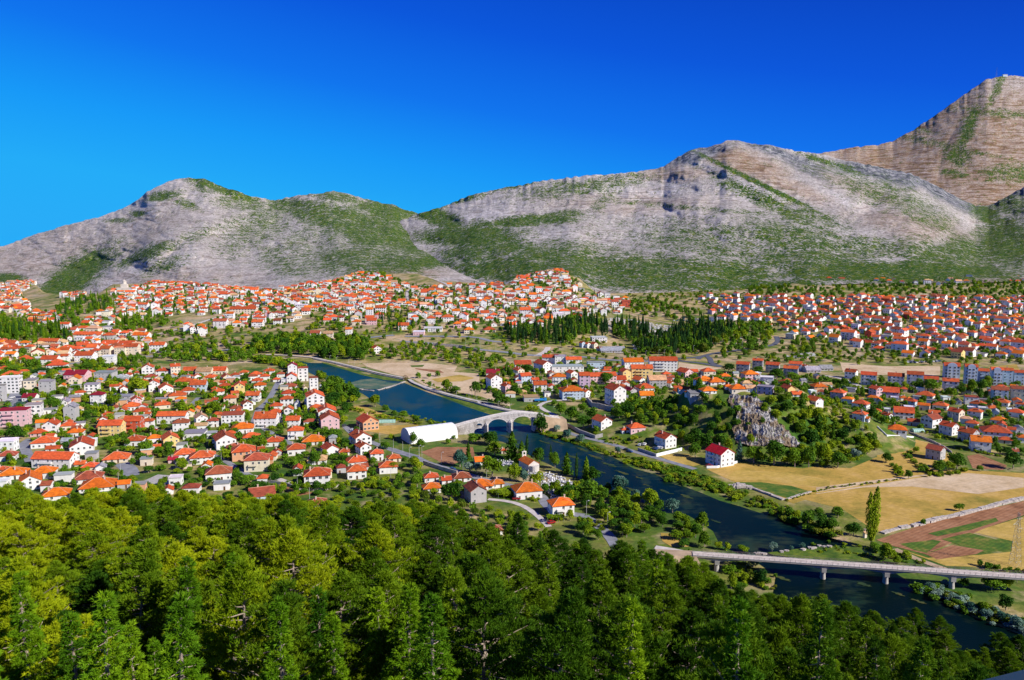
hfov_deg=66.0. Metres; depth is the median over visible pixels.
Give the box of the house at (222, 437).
[212,429,236,449]
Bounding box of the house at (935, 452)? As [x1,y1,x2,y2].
[925,443,945,459]
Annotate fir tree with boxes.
[427,547,454,645]
[440,526,463,567]
[505,512,526,554]
[512,520,527,541]
[515,544,560,642]
[519,539,531,560]
[519,607,547,678]
[542,527,548,542]
[560,550,575,570]
[566,555,604,639]
[570,541,579,550]
[617,560,643,603]
[648,548,656,564]
[663,552,684,631]
[670,564,690,597]
[691,594,723,651]
[691,666,706,675]
[701,578,712,613]
[718,588,729,609]
[756,594,766,609]
[795,642,803,656]
[797,598,843,679]
[834,620,849,659]
[839,672,854,679]
[847,617,874,679]
[856,634,891,679]
[873,624,889,656]
[896,633,910,662]
[902,633,937,679]
[910,626,919,646]
[927,658,949,679]
[933,649,948,679]
[944,656,957,679]
[988,668,998,677]
[1003,666,1013,673]
[1014,645,1023,671]
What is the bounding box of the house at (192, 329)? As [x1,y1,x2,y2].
[189,325,195,333]
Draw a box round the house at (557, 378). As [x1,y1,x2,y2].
[552,372,565,383]
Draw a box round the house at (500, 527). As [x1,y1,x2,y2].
[495,524,503,534]
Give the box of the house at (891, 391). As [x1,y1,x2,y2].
[880,385,899,397]
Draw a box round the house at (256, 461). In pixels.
[243,450,269,471]
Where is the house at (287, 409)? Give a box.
[283,404,293,415]
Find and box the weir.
[378,381,405,389]
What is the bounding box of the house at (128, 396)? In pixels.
[120,394,133,401]
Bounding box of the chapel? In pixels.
[519,451,538,471]
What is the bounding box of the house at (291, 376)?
[286,371,296,382]
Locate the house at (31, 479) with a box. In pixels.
[18,469,41,489]
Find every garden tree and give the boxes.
[3,365,18,370]
[5,453,12,460]
[20,462,31,466]
[30,367,49,372]
[53,366,69,368]
[57,430,67,437]
[60,441,69,448]
[80,466,89,471]
[88,358,97,363]
[96,356,104,362]
[101,467,113,474]
[104,461,115,466]
[107,447,118,451]
[109,469,118,475]
[119,475,127,479]
[121,353,126,360]
[125,445,134,450]
[127,474,137,482]
[143,465,153,472]
[152,449,162,453]
[157,478,164,484]
[162,441,173,447]
[177,432,184,439]
[183,474,190,479]
[187,478,196,482]
[190,436,202,441]
[199,438,205,442]
[201,481,209,485]
[211,457,220,462]
[222,491,233,496]
[233,471,243,477]
[237,474,256,484]
[249,481,269,487]
[251,435,259,440]
[266,425,276,429]
[267,464,275,470]
[268,473,279,480]
[276,485,286,491]
[286,468,303,475]
[288,490,300,496]
[300,481,310,488]
[300,488,308,493]
[311,480,321,489]
[313,489,322,494]
[314,426,327,433]
[321,482,330,490]
[329,482,336,488]
[334,497,344,502]
[337,454,348,461]
[337,483,346,490]
[338,460,349,465]
[340,347,345,355]
[341,438,349,444]
[357,482,363,487]
[365,480,373,487]
[367,466,376,472]
[368,456,377,464]
[368,490,377,495]
[371,433,378,440]
[376,479,386,488]
[378,441,389,447]
[378,492,384,498]
[382,404,388,410]
[382,483,390,489]
[391,489,401,494]
[391,493,399,499]
[396,482,404,488]
[402,472,409,477]
[409,485,416,490]
[430,488,438,496]
[435,495,441,502]
[451,503,460,510]
[485,505,494,510]
[493,509,503,516]
[495,485,513,496]
[495,517,504,524]
[506,517,513,521]
[507,509,514,516]
[533,522,543,530]
[553,486,562,496]
[565,509,573,518]
[580,499,590,507]
[583,524,593,534]
[592,528,602,537]
[597,508,607,518]
[603,482,611,490]
[603,511,612,521]
[607,506,617,511]
[607,518,621,527]
[609,489,616,496]
[610,511,621,517]
[614,524,624,534]
[617,508,627,516]
[618,503,624,508]
[620,518,632,524]
[624,510,634,518]
[625,501,633,509]
[637,523,650,531]
[642,505,653,511]
[651,508,661,517]
[652,417,657,426]
[659,514,667,526]
[668,529,682,539]
[672,422,681,428]
[672,521,682,528]
[678,538,689,546]
[681,528,694,537]
[712,398,721,404]
[714,541,722,547]
[717,424,726,432]
[722,562,736,570]
[732,581,747,587]
[737,544,748,551]
[740,572,749,581]
[746,434,754,441]
[773,386,784,394]
[776,506,784,512]
[784,506,794,515]
[791,510,800,516]
[814,507,824,513]
[818,460,825,466]
[831,506,843,517]
[844,437,855,443]
[870,541,880,550]
[893,555,901,562]
[901,550,911,556]
[905,470,912,478]
[952,598,963,604]
[953,503,964,510]
[957,578,969,587]
[976,601,989,608]
[981,578,1006,589]
[1001,579,1013,589]
[1003,447,1013,452]
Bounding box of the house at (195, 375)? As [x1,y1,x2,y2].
[193,373,200,378]
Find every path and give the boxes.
[266,354,402,377]
[408,379,519,410]
[893,548,945,567]
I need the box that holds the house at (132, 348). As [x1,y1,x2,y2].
[125,342,140,353]
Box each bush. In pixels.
[345,489,355,494]
[382,497,393,501]
[419,490,429,494]
[421,493,429,498]
[458,502,468,507]
[470,508,479,514]
[653,346,660,351]
[699,342,709,349]
[713,336,719,342]
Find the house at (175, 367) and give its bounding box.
[169,362,180,375]
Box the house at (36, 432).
[29,427,47,436]
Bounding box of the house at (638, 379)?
[632,375,645,383]
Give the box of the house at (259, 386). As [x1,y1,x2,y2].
[253,380,266,390]
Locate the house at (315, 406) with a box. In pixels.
[310,402,320,411]
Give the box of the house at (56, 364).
[45,361,68,368]
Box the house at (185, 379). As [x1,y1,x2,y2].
[174,376,191,384]
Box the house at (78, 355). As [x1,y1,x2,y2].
[74,350,97,361]
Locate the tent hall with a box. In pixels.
[401,422,457,443]
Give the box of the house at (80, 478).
[74,469,104,483]
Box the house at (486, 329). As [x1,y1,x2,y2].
[483,326,495,332]
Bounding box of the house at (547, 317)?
[543,316,552,322]
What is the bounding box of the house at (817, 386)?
[809,382,827,390]
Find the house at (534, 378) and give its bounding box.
[531,376,539,383]
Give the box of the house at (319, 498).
[308,496,326,505]
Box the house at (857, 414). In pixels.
[852,409,868,421]
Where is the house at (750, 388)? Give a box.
[744,383,756,392]
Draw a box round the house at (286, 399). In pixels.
[279,394,293,405]
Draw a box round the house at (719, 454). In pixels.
[705,443,734,467]
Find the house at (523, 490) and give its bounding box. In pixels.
[510,479,542,499]
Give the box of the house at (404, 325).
[398,322,408,329]
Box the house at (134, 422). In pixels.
[123,414,144,432]
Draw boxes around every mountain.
[0,177,480,293]
[399,140,1023,292]
[820,75,1023,205]
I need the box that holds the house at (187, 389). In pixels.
[181,385,195,394]
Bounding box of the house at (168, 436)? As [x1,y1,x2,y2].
[160,430,179,448]
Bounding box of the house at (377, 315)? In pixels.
[375,312,383,319]
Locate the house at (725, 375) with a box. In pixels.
[719,372,730,377]
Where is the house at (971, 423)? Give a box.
[965,419,979,428]
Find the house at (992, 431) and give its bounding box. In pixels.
[979,424,1012,437]
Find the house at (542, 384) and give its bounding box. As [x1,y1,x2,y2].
[533,379,546,391]
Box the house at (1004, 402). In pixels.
[992,397,1010,406]
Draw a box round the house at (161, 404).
[154,400,170,408]
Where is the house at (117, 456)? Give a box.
[102,450,131,462]
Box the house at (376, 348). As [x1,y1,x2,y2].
[371,345,380,353]
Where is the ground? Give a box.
[0,273,1023,679]
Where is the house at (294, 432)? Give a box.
[287,425,304,439]
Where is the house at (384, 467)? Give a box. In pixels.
[378,458,397,473]
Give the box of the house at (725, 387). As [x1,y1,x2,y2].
[723,382,729,389]
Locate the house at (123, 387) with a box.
[119,384,127,393]
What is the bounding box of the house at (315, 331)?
[310,330,320,334]
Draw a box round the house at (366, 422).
[356,413,378,430]
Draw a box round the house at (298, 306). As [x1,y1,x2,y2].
[295,304,307,309]
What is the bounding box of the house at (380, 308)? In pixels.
[375,304,385,312]
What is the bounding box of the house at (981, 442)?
[968,434,992,452]
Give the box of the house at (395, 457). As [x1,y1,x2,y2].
[386,452,401,461]
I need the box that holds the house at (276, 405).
[270,401,282,409]
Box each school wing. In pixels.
[533,359,551,372]
[542,354,554,363]
[551,364,583,372]
[555,354,565,363]
[566,355,581,363]
[586,361,605,368]
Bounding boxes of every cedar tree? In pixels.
[0,649,7,679]
[6,570,53,679]
[51,611,100,679]
[77,590,131,679]
[117,619,151,679]
[144,637,166,679]
[151,591,210,679]
[170,555,225,679]
[217,551,249,679]
[233,604,279,679]
[255,595,300,679]
[298,585,346,679]
[310,610,350,679]
[344,580,367,676]
[361,586,406,679]
[380,582,423,679]
[404,591,461,679]
[605,595,648,679]
[607,619,624,673]
[610,673,627,679]
[636,540,651,597]
[643,559,671,669]
[650,550,673,630]
[721,595,765,679]
[831,659,840,672]
[914,615,923,643]
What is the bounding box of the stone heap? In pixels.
[729,482,753,489]
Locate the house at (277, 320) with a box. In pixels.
[273,317,282,324]
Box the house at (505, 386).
[500,382,510,392]
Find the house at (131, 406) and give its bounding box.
[122,401,140,410]
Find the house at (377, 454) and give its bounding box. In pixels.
[369,447,383,460]
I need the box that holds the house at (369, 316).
[365,315,374,322]
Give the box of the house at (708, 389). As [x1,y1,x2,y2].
[699,385,717,393]
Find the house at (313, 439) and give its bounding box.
[302,432,324,444]
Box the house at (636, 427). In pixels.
[625,421,645,433]
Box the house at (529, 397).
[523,394,539,401]
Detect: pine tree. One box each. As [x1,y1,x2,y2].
[0,487,36,520]
[0,510,31,558]
[0,511,26,556]
[0,521,57,563]
[0,541,12,559]
[0,550,69,595]
[0,554,68,679]
[0,569,71,654]
[0,591,74,648]
[0,593,52,679]
[1,483,36,518]
[11,481,32,508]
[18,494,56,530]
[19,499,56,544]
[21,612,126,679]
[22,514,38,548]
[24,507,78,561]
[39,539,76,593]
[51,499,117,580]
[54,512,134,579]
[55,498,73,510]
[56,504,87,543]
[63,531,136,606]
[68,492,91,509]
[73,500,107,522]
[74,486,103,505]
[84,490,102,505]
[84,558,133,605]
[90,523,185,616]
[91,492,117,517]
[94,499,162,552]
[101,506,149,557]
[105,487,127,518]
[108,585,176,670]
[119,539,220,641]
[125,481,158,504]
[134,566,233,679]
[142,483,170,510]
[145,484,170,504]
[155,505,195,536]
[158,525,214,561]
[161,498,213,540]
[163,554,311,679]
[163,596,221,674]
[173,490,208,506]
[187,490,198,498]
[193,535,229,601]
[196,499,223,512]
[197,497,231,526]
[197,544,269,642]
[198,493,209,499]
[208,496,251,522]
[210,501,252,544]
[216,508,267,562]
[217,503,265,543]
[219,493,238,506]
[221,576,331,679]
[238,492,250,501]
[239,515,278,571]
[240,498,265,514]
[249,497,271,510]
[251,498,269,513]
[257,513,341,615]
[257,526,337,652]
[261,493,284,518]
[262,493,273,507]
[287,496,321,526]
[299,616,379,679]
[300,525,347,548]
[302,503,356,607]
[305,510,319,528]
[308,499,342,516]
[311,519,359,565]
[328,549,362,578]
[339,520,418,646]
[345,500,361,509]
[354,508,386,576]
[361,500,373,507]
[396,504,419,531]
[412,502,433,531]
[414,504,471,562]
[427,500,437,505]
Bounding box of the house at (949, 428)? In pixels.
[938,420,959,435]
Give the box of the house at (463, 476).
[451,471,471,481]
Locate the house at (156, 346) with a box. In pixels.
[149,341,166,352]
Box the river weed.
[776,575,788,580]
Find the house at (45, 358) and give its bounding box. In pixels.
[40,355,61,364]
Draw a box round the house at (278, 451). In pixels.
[273,447,282,455]
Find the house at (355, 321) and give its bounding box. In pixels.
[352,318,360,324]
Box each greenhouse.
[379,419,395,422]
[910,428,924,431]
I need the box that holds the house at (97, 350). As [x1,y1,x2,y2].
[90,348,101,356]
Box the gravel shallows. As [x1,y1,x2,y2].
[351,378,397,388]
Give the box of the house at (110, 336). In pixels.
[102,332,115,339]
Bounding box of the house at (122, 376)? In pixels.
[116,373,128,379]
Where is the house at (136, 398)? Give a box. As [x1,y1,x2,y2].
[130,395,141,403]
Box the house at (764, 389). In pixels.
[757,384,774,394]
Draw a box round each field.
[279,485,311,495]
[354,405,385,417]
[362,363,509,405]
[369,424,417,433]
[374,416,395,419]
[408,443,466,451]
[415,368,443,372]
[421,447,474,463]
[432,375,472,381]
[661,454,700,465]
[661,533,687,546]
[678,362,720,370]
[707,440,1023,530]
[725,470,829,486]
[735,482,807,497]
[816,473,1023,493]
[840,362,939,375]
[853,393,868,398]
[877,501,1023,553]
[900,517,1023,570]
[901,540,940,552]
[926,545,983,558]
[929,518,997,535]
[942,533,1011,552]
[967,454,1006,469]
[988,364,1019,369]
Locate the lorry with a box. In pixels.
[534,398,546,401]
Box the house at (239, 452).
[231,442,256,461]
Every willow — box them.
[452,449,466,466]
[463,462,473,471]
[473,462,481,470]
[519,468,528,479]
[561,429,570,438]
[575,434,584,441]
[611,475,628,489]
[664,498,680,511]
[743,553,760,566]
[768,542,777,549]
[850,449,861,456]
[926,582,935,588]
[931,589,943,597]
[941,579,948,584]
[949,591,957,598]
[963,601,977,609]
[980,609,993,618]
[996,610,1011,619]
[1009,616,1023,625]
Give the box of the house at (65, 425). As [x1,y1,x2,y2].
[60,420,76,430]
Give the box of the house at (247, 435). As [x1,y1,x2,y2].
[242,430,260,439]
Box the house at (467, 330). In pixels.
[463,327,474,333]
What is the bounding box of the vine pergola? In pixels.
[546,514,563,519]
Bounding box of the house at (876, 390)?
[868,384,882,396]
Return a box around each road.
[6,393,21,406]
[19,439,32,461]
[69,347,241,363]
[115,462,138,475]
[144,474,169,483]
[158,317,216,333]
[215,454,252,474]
[252,421,293,444]
[253,382,278,413]
[255,475,290,483]
[342,426,418,455]
[389,448,548,509]
[399,341,647,361]
[405,336,509,342]
[406,275,446,300]
[488,498,550,526]
[534,347,550,355]
[537,397,588,405]
[538,406,557,415]
[571,432,696,469]
[574,512,584,516]
[581,515,617,548]
[654,545,679,549]
[678,336,780,358]
[678,360,720,366]
[696,355,721,365]
[825,375,901,395]
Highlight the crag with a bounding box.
[728,394,799,446]
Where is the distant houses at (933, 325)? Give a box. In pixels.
[0,268,1023,360]
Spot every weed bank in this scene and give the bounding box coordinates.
[322,362,403,381]
[411,383,503,413]
[515,417,530,424]
[769,546,870,560]
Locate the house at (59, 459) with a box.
[30,449,79,467]
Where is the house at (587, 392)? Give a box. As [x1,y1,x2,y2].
[583,388,591,396]
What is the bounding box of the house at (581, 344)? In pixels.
[579,341,585,347]
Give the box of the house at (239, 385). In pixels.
[233,380,244,392]
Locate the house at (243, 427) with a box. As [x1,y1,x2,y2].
[231,421,254,432]
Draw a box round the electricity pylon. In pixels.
[1008,513,1022,567]
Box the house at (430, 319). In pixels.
[427,316,435,323]
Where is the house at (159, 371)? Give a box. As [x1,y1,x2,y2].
[155,367,169,375]
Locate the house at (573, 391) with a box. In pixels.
[559,385,583,399]
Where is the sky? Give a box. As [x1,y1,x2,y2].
[0,0,1023,245]
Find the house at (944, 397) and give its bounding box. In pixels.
[940,395,949,399]
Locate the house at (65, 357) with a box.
[60,354,70,361]
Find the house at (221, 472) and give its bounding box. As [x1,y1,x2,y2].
[205,463,232,481]
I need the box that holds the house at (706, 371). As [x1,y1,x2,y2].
[700,368,715,376]
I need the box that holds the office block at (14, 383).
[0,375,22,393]
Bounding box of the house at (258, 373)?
[249,371,261,377]
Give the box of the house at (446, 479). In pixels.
[440,475,452,484]
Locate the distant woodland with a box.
[0,270,1023,599]
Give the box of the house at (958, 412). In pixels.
[947,407,965,421]
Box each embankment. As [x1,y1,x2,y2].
[539,416,567,431]
[655,549,699,564]
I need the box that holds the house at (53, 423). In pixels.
[41,417,60,432]
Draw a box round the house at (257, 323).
[251,318,264,327]
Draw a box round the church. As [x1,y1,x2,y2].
[116,280,129,289]
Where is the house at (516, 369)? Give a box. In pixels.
[513,366,524,375]
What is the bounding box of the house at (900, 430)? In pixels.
[888,422,907,438]
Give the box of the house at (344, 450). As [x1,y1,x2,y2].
[338,447,349,454]
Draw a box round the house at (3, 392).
[0,384,6,400]
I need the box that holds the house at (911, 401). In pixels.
[903,397,917,406]
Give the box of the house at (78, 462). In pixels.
[73,459,87,466]
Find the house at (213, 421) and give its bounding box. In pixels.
[207,416,219,426]
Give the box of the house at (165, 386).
[157,382,173,394]
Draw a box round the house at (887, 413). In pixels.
[881,411,892,420]
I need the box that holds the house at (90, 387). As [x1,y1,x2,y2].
[84,382,100,393]
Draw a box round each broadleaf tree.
[2,333,10,338]
[4,425,25,436]
[19,387,29,394]
[20,371,30,377]
[46,397,61,406]
[54,409,63,417]
[57,386,68,393]
[69,385,80,389]
[80,395,89,401]
[81,362,92,368]
[82,411,90,420]
[102,435,114,441]
[105,380,118,385]
[106,393,121,405]
[122,438,129,443]
[129,376,149,388]
[134,452,146,459]
[137,441,152,451]
[162,374,175,381]
[163,446,172,455]
[175,460,188,469]
[206,400,223,411]
[209,383,218,387]
[218,449,231,459]
[254,439,266,445]
[284,456,299,464]
[292,330,299,334]
[302,412,313,421]
[308,450,322,461]
[309,345,315,352]
[309,421,318,428]
[317,372,327,380]
[321,347,330,357]
[321,428,342,438]
[325,392,341,401]
[327,377,345,391]
[329,346,338,357]
[333,333,340,340]
[335,399,341,406]
[336,410,345,417]
[339,401,348,408]
[340,340,347,347]
[340,395,346,401]
[341,405,349,413]
[346,348,354,358]
[348,387,360,401]
[367,394,379,406]
[398,410,408,416]
[407,456,419,464]
[410,431,417,440]
[410,473,423,486]
[412,457,423,468]
[440,482,461,500]
[441,379,452,391]
[449,385,460,392]
[467,433,481,442]
[469,381,480,391]
[481,455,502,476]
[482,431,498,444]
[485,441,500,454]
[494,392,504,404]
[502,396,510,403]
[506,366,513,375]
[506,462,521,480]
[510,385,519,391]
[522,364,534,371]
[524,404,538,410]
[528,471,543,482]
[531,447,544,465]
[533,413,544,427]
[538,417,547,431]
[541,483,549,493]
[548,452,559,468]
[549,480,560,489]
[555,402,566,414]
[560,485,575,494]
[561,492,571,497]
[564,406,579,420]
[566,490,574,499]
[571,490,581,502]
[572,480,580,485]
[574,415,591,427]
[575,479,597,496]
[575,521,590,533]
[577,516,586,522]
[578,402,587,412]
[582,493,591,504]
[585,406,597,417]
[589,466,601,479]
[594,502,609,510]
[596,487,608,497]
[596,497,602,503]
[600,372,612,381]
[609,496,616,506]
[614,407,625,418]
[614,494,630,503]
[616,486,623,494]
[620,523,632,536]
[621,489,630,494]
[622,401,634,412]
[630,492,641,501]
[630,502,640,513]
[630,513,640,527]
[634,511,648,522]
[636,408,643,414]
[638,413,648,422]
[642,488,657,499]
[643,489,658,504]
[651,499,663,509]
[652,411,658,418]
[653,510,666,522]
[654,407,660,414]
[660,409,667,416]
[662,347,672,351]
[665,403,672,412]
[672,379,680,383]
[672,404,677,412]
[672,511,689,521]
[673,413,682,420]
[677,342,684,347]
[678,405,689,415]
[678,430,684,436]
[681,416,690,423]
[682,518,690,529]
[683,434,693,443]
[687,338,693,345]
[688,442,700,457]
[689,411,698,417]
[689,427,701,440]
[690,523,702,537]
[691,414,698,424]
[694,511,708,528]
[695,342,699,351]
[697,404,706,413]
[698,432,714,447]
[698,531,710,546]
[705,420,717,430]
[712,410,719,417]
[712,433,728,442]
[717,437,723,444]
[721,363,734,372]
[724,438,732,449]
[725,422,731,429]
[726,408,734,416]
[727,571,737,589]
[731,418,740,425]
[745,446,763,462]
[751,366,763,371]
[751,569,767,581]
[760,402,769,410]
[765,395,777,403]
[765,439,787,464]
[769,368,784,378]
[770,409,781,419]
[778,391,791,399]
[781,400,792,409]
[786,372,798,380]
[786,413,797,422]
[786,447,800,466]
[794,420,807,432]
[799,409,813,419]
[801,509,814,522]
[802,444,816,466]
[803,428,820,441]
[811,407,823,416]
[814,442,820,457]
[815,512,827,527]
[817,442,833,459]
[817,443,827,459]
[819,417,827,425]
[823,424,830,432]
[825,517,839,527]
[827,439,836,448]
[831,451,849,467]
[832,379,840,384]
[837,427,848,439]
[840,378,848,385]
[847,522,862,535]
[849,375,858,383]
[849,418,861,430]
[855,435,868,441]
[857,441,873,453]
[865,406,876,415]
[872,439,882,448]
[878,375,885,382]
[878,542,896,559]
[881,452,893,460]
[892,381,899,386]
[910,378,923,387]
[923,378,940,391]
[932,459,947,470]
[946,460,955,468]
[947,387,956,394]
[947,452,966,468]
[956,382,966,394]
[966,379,977,394]
[973,388,983,394]
[975,379,987,389]
[984,376,992,383]
[998,594,1014,609]
[1003,451,1022,468]
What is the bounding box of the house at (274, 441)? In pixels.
[265,435,283,446]
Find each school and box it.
[37,337,60,341]
[72,331,104,337]
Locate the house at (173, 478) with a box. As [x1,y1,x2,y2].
[168,474,183,484]
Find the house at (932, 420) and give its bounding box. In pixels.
[920,411,942,427]
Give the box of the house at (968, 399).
[963,394,978,403]
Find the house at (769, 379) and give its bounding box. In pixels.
[760,375,773,384]
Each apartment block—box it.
[0,406,31,426]
[97,418,125,436]
[287,361,296,373]
[298,366,307,380]
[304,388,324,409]
[308,376,317,389]
[317,403,336,416]
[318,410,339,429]
[578,372,589,388]
[590,371,616,384]
[619,367,631,381]
[621,357,643,368]
[630,363,652,379]
[648,355,677,371]
[736,361,750,372]
[752,357,763,368]
[765,361,779,372]
[783,364,798,377]
[789,361,802,369]
[860,371,876,384]
[888,371,904,385]
[907,371,923,386]
[923,375,938,382]
[942,362,960,378]
[942,377,959,391]
[963,364,978,383]
[977,367,989,381]
[990,366,1003,384]
[990,385,1009,398]
[1003,366,1013,384]
[1010,384,1023,400]
[1013,369,1023,384]
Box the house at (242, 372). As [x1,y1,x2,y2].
[238,370,248,374]
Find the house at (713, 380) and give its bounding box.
[708,376,725,385]
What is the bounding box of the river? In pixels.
[297,361,1022,659]
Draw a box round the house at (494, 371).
[486,368,499,375]
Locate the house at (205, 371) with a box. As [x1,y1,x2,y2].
[195,366,212,375]
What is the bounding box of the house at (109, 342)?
[101,340,118,344]
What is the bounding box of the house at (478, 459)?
[473,454,484,464]
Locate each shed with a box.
[802,365,820,372]
[818,364,833,370]
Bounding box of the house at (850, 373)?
[844,368,858,378]
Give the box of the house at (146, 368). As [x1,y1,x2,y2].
[141,363,154,374]
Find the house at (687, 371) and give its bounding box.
[676,367,693,377]
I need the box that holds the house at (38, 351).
[31,348,44,355]
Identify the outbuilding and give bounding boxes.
[0,477,11,486]
[31,398,45,401]
[35,419,49,427]
[39,480,54,491]
[44,407,57,413]
[45,433,56,436]
[45,445,62,450]
[52,394,63,398]
[53,471,74,481]
[60,437,74,442]
[68,394,81,401]
[70,425,82,428]
[74,390,85,394]
[75,421,85,426]
[84,450,98,459]
[86,432,95,437]
[94,462,106,470]
[109,384,119,390]
[114,412,124,417]
[115,398,126,405]
[117,479,131,488]
[122,379,128,385]
[132,480,147,490]
[135,388,145,394]
[139,456,153,465]
[140,446,154,455]
[155,397,167,402]
[165,484,173,493]
[175,396,186,399]
[175,460,192,468]
[176,442,187,449]
[181,483,201,492]
[187,408,194,416]
[194,422,208,428]
[195,405,200,411]
[201,460,212,466]
[206,430,217,438]
[212,411,222,417]
[213,479,230,490]
[226,377,234,382]
[230,390,238,397]
[248,374,257,380]
[256,474,268,480]
[268,450,277,460]
[280,385,287,390]
[292,463,302,475]
[294,400,300,408]
[303,418,316,426]
[328,434,336,443]
[335,464,345,473]
[505,391,515,397]
[515,381,521,387]
[543,391,550,396]
[547,383,554,390]
[601,368,611,371]
[621,380,629,385]
[678,386,689,393]
[732,371,739,376]
[740,380,751,385]
[799,378,806,384]
[808,389,816,394]
[813,373,820,378]
[821,382,832,387]
[841,396,854,403]
[847,387,856,392]
[867,395,878,401]
[882,407,890,412]
[907,418,919,425]
[912,395,921,400]
[916,387,924,391]
[917,402,930,410]
[926,398,936,405]
[928,409,940,414]
[955,398,961,404]
[960,416,972,423]
[962,390,971,394]
[977,406,987,411]
[992,408,999,416]
[996,420,1007,427]
[997,436,1012,443]
[1007,426,1016,435]
[1012,397,1021,404]
[1012,424,1023,432]
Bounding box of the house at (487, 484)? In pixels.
[467,476,493,489]
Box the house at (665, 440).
[653,430,677,448]
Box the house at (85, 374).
[63,369,91,381]
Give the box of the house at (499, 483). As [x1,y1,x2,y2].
[489,477,504,487]
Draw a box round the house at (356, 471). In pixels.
[346,462,366,479]
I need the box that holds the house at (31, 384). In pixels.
[22,378,36,390]
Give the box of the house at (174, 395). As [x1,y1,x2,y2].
[168,390,186,399]
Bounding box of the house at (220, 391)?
[211,387,224,395]
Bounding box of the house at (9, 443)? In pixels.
[0,437,19,451]
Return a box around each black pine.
[0,556,13,586]
[38,559,80,622]
[50,568,132,670]
[64,559,134,609]
[98,538,168,679]
[104,487,116,502]
[110,487,161,518]
[114,494,154,518]
[151,496,195,530]
[158,520,190,552]
[201,512,225,537]
[262,499,310,527]
[268,493,306,514]
[308,567,371,678]
[321,502,347,526]
[336,505,369,560]
[344,546,405,642]
[356,567,425,676]
[368,500,397,527]
[380,501,433,587]
[388,593,437,618]
[392,524,427,587]
[403,503,420,530]
[403,513,466,593]
[408,499,416,505]
[408,550,440,600]
[411,608,439,669]
[418,564,452,626]
[428,564,518,679]
[430,553,523,675]
[430,570,542,679]
[436,552,515,620]
[445,504,472,544]
[455,508,485,545]
[459,520,501,556]
[461,518,483,540]
[469,526,515,573]
[479,522,504,540]
[479,542,519,670]
[482,585,595,679]
[499,538,536,639]
[501,524,512,539]
[510,569,560,611]
[517,550,565,608]
[518,586,556,672]
[521,538,565,592]
[525,528,533,540]
[529,537,541,545]
[539,648,596,679]
[546,528,578,566]
[554,559,576,608]
[556,562,566,591]
[561,543,604,565]
[563,564,597,594]
[576,537,604,558]
[576,569,621,675]
[581,593,683,679]
[583,633,634,679]
[587,549,611,572]
[588,563,611,583]
[597,547,649,601]
[604,539,633,563]
[610,544,652,601]
[636,550,653,605]
[641,569,688,676]
[653,551,677,568]
[653,607,725,679]
[666,555,712,605]
[674,611,777,679]
[675,566,705,611]
[682,578,728,622]
[688,562,716,622]
[688,589,735,614]
[689,604,773,673]
[698,652,772,677]
[729,585,757,610]
[735,590,762,610]
[739,601,779,643]
[749,589,758,596]
[750,592,783,604]
[754,610,773,644]
[757,593,774,606]
[758,603,794,645]
[762,625,797,666]
[764,646,804,679]
[769,594,791,616]
[775,593,835,654]
[786,654,836,679]
[790,606,847,658]
[798,639,835,666]
[808,593,839,608]
[832,600,875,643]
[835,648,878,678]
[842,630,864,650]
[860,633,914,679]
[862,614,887,631]
[866,611,891,633]
[884,625,899,637]
[886,651,938,679]
[888,616,920,640]
[904,607,929,633]
[906,632,931,652]
[920,615,955,651]
[932,629,955,650]
[932,634,961,655]
[937,649,977,668]
[944,650,968,675]
[945,668,970,679]
[952,663,991,679]
[961,650,984,665]
[967,662,977,672]
[968,649,991,668]
[973,646,995,675]
[978,632,1019,666]
[987,647,1023,675]
[994,639,1015,674]
[1009,634,1023,654]
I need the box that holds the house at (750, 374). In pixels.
[740,370,758,378]
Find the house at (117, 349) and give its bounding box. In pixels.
[114,346,125,354]
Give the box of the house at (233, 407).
[229,404,242,410]
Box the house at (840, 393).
[830,388,846,398]
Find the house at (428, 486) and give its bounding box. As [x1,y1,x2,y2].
[421,480,440,492]
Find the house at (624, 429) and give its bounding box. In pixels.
[619,426,628,433]
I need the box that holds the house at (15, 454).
[0,448,19,461]
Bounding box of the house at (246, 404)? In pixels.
[240,399,252,409]
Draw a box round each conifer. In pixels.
[11,323,13,338]
[13,327,18,340]
[32,327,35,341]
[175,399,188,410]
[465,442,472,459]
[503,431,518,460]
[514,440,527,461]
[539,328,542,341]
[544,329,547,343]
[560,452,573,474]
[582,456,590,479]
[663,333,667,346]
[692,377,704,388]
[734,440,744,461]
[798,392,807,409]
[813,413,824,433]
[830,421,835,439]
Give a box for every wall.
[268,480,291,486]
[299,482,351,490]
[313,358,403,379]
[409,381,509,411]
[423,460,456,472]
[433,343,476,350]
[567,423,602,438]
[587,397,613,410]
[638,448,655,456]
[656,448,681,456]
[707,461,736,467]
[748,485,784,499]
[785,491,811,499]
[815,475,927,492]
[877,426,913,437]
[880,524,910,533]
[908,431,951,452]
[910,496,1023,526]
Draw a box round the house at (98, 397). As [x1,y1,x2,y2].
[90,390,105,404]
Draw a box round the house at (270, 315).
[267,312,274,319]
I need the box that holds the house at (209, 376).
[204,375,214,378]
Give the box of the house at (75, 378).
[68,374,81,384]
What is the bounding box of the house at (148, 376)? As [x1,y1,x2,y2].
[144,373,158,378]
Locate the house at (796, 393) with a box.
[791,390,801,396]
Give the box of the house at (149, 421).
[144,416,154,426]
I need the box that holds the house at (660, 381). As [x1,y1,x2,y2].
[646,375,666,387]
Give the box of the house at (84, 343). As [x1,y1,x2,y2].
[74,341,90,345]
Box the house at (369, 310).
[366,306,373,314]
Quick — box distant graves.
[602,317,815,357]
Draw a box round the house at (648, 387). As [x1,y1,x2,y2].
[634,382,654,391]
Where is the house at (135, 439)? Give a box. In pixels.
[124,434,146,445]
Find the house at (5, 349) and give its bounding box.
[0,345,11,355]
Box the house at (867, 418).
[865,415,870,422]
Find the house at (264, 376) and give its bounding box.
[259,372,269,379]

